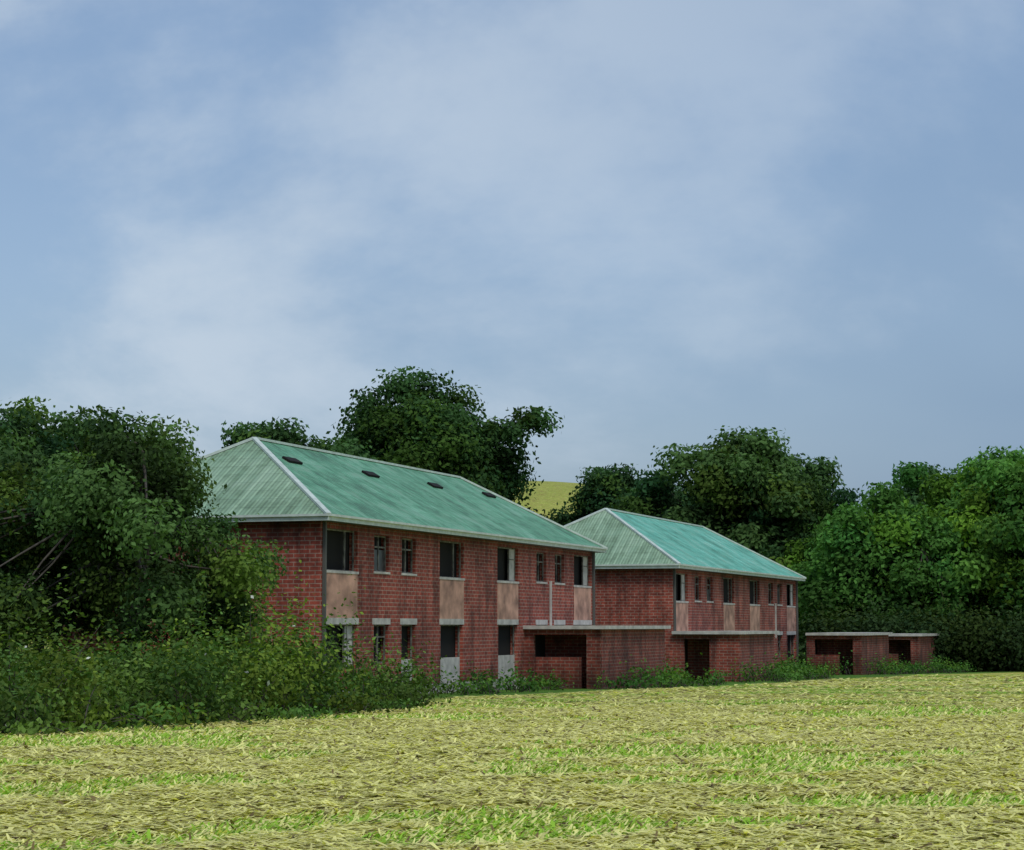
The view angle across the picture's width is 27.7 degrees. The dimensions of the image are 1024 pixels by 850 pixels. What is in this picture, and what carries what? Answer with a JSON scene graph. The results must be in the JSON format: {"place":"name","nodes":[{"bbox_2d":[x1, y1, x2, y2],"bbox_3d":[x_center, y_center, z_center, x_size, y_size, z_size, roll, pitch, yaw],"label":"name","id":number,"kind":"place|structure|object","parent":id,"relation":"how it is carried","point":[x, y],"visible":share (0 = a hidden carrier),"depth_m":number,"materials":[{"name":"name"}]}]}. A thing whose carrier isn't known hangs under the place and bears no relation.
{"place":"outdoors","nodes":[
{"label":"outdoors","id":0,"kind":"place"},
{"bbox_2d":[0,698,1023,849],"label":"grass","id":1,"kind":"structure","parent":0,"point":[583,805],"depth_m":21.32,"materials":[{"name":"green plant"}]},
{"bbox_2d":[0,697,1023,849],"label":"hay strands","id":2,"kind":"object","parent":1,"relation":"on","point":[183,748],"visible":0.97,"depth_m":24.13,"materials":[{"name":"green plant"}]},
{"bbox_2d":[0,0,1023,506],"label":"sky","id":3,"kind":"structure","parent":0,"point":[648,224],"materials":[{"name":"blue"}]},
{"bbox_2d":[16,481,1023,702],"bbox_3d":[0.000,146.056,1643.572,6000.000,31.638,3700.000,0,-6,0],"label":"ground","id":4,"kind":"structure","parent":0,"point":[548,495],"depth_m":109.15,"materials":[{"name":"plant"}]},
{"bbox_2d":[0,407,74,644],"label":"tree","id":5,"kind":"object","parent":4,"relation":"on","point":[47,438],"visible":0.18,"depth_m":89.20,"materials":[{"name":"green plant"}]},
{"bbox_2d":[0,395,135,661],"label":"tree","id":6,"kind":"object","parent":4,"relation":"on","point":[75,423],"visible":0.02,"depth_m":98.23,"materials":[{"name":"green plant"}]},
{"bbox_2d":[17,450,173,663],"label":"tree","id":7,"kind":"object","parent":4,"relation":"on","point":[76,634],"visible":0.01,"depth_m":65.78,"materials":[{"name":"green plant"}]},
{"bbox_2d":[0,436,226,649],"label":"tree","id":8,"kind":"object","parent":4,"relation":"on","point":[28,458],"visible":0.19,"depth_m":57.01,"materials":[{"name":"green plant"}]},
{"bbox_2d":[0,406,289,664],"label":"tree","id":9,"kind":"object","parent":4,"relation":"on","point":[114,503],"visible":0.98,"depth_m":51.91,"materials":[{"name":"green plant"}]},
{"bbox_2d":[146,517,286,661],"bbox_3d":[-8.445,5.121,56.438,4.005,5.318,3.362,5,-7,-40],"label":"bush","id":10,"kind":"object","parent":4,"relation":"on","point":[228,613],"visible":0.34,"depth_m":55.99,"materials":[{"name":"green plant"}]},
{"bbox_2d":[0,507,472,735],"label":"bramble bank","id":11,"kind":"structure","parent":4,"relation":"on","point":[199,683],"depth_m":44.61,"materials":[{"name":"green plant"}]},
{"bbox_2d":[220,417,373,458],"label":"tree","id":12,"kind":"object","parent":4,"relation":"on","point":[242,432],"visible":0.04,"depth_m":139.37,"materials":[{"name":"green plant"}]},
{"bbox_2d":[59,437,607,698],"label":"block","id":13,"kind":"structure","parent":4,"relation":"on","point":[460,571],"depth_m":70.74,"materials":[{"name":"brick"}]},
{"bbox_2d":[313,366,564,516],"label":"oak","id":14,"kind":"object","parent":4,"relation":"on","point":[418,427],"visible":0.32,"depth_m":156.99,"materials":[{"name":"green plant"}]},
{"bbox_2d":[523,625,670,688],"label":"shed","id":15,"kind":"structure","parent":4,"relation":"on","point":[580,655],"depth_m":81.06,"materials":[{"name":"brick"}]},
{"bbox_2d":[543,463,682,525],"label":"tree","id":16,"kind":"object","parent":4,"relation":"on","point":[597,491],"visible":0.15,"depth_m":167.87,"materials":[{"name":"green plant"}]},
{"bbox_2d":[607,484,680,519],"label":"tree","id":17,"kind":"object","parent":4,"relation":"on","point":[648,503],"visible":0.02,"depth_m":159.75,"materials":[{"name":"green plant"}]},
{"bbox_2d":[615,489,692,509],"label":"tree","id":18,"kind":"object","parent":4,"relation":"on","point":[686,498],"visible":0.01,"depth_m":163.21,"materials":[{"name":"green plant"}]},
{"bbox_2d":[362,642,978,695],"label":"weeds","id":19,"kind":"object","parent":4,"relation":"on","point":[789,671],"visible":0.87,"depth_m":85.22,"materials":[{"name":"green plant"}]},
{"bbox_2d":[564,508,805,671],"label":"block","id":20,"kind":"structure","parent":4,"relation":"on","point":[673,574],"depth_m":100.07,"materials":[{"name":"brick"}]},
{"bbox_2d":[611,469,771,528],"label":"tree","id":21,"kind":"object","parent":4,"relation":"on","point":[645,484],"visible":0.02,"depth_m":160.38,"materials":[{"name":"green plant"}]},
{"bbox_2d":[419,674,1023,705],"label":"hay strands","id":22,"kind":"object","parent":4,"relation":"on","point":[809,689],"visible":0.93,"depth_m":68.71,"materials":[{"name":"yellow plant"}]},
{"bbox_2d":[672,631,779,681],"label":"shed","id":23,"kind":"structure","parent":4,"relation":"on","point":[721,650],"depth_m":94.41,"materials":[{"name":"brick"}]},
{"bbox_2d":[647,425,834,622],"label":"tree","id":24,"kind":"object","parent":4,"relation":"on","point":[754,468],"visible":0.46,"depth_m":154.98,"materials":[{"name":"green plant"}]},
{"bbox_2d":[738,452,846,512],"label":"tree","id":25,"kind":"object","parent":4,"relation":"on","point":[825,469],"visible":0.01,"depth_m":190.53,"materials":[{"name":"green plant"}]},
{"bbox_2d":[742,488,866,639],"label":"tree","id":26,"kind":"object","parent":4,"relation":"on","point":[802,525],"visible":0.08,"depth_m":154.48,"materials":[{"name":"green plant"}]},
{"bbox_2d":[773,523,877,629],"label":"tree","id":27,"kind":"object","parent":4,"relation":"on","point":[799,568],"visible":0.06,"depth_m":150.44,"materials":[{"name":"green plant"}]},
{"bbox_2d":[805,632,892,674],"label":"shed","id":28,"kind":"structure","parent":4,"relation":"on","point":[867,646],"depth_m":117.10,"materials":[{"name":"brick"}]},
{"bbox_2d":[798,481,985,626],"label":"tree","id":29,"kind":"object","parent":4,"relation":"on","point":[889,539],"visible":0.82,"depth_m":141.24,"materials":[{"name":"green plant"}]},
{"bbox_2d":[798,577,1023,671],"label":"understory","id":30,"kind":"object","parent":4,"relation":"on","point":[985,645],"visible":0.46,"depth_m":133.91,"materials":[{"name":"green plant"}]},
{"bbox_2d":[864,464,964,511],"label":"tree","id":31,"kind":"object","parent":4,"relation":"on","point":[914,495],"visible":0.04,"depth_m":181.08,"materials":[{"name":"green plant"}]},
{"bbox_2d":[889,633,940,671],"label":"shed","id":32,"kind":"structure","parent":4,"relation":"on","point":[913,648],"depth_m":128.57,"materials":[{"name":"brick"}]},
{"bbox_2d":[876,461,993,620],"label":"tree","id":33,"kind":"object","parent":4,"relation":"on","point":[940,495],"visible":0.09,"depth_m":148.83,"materials":[{"name":"green plant"}]},
{"bbox_2d":[936,458,1023,627],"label":"tree","id":34,"kind":"object","parent":4,"relation":"on","point":[1000,523],"visible":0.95,"depth_m":138.36,"materials":[{"name":"green plant"}]},
{"bbox_2d":[952,445,1023,620],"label":"tree","id":35,"kind":"object","parent":4,"relation":"on","point":[985,469],"visible":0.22,"depth_m":144.00,"materials":[{"name":"green plant"}]}
]}

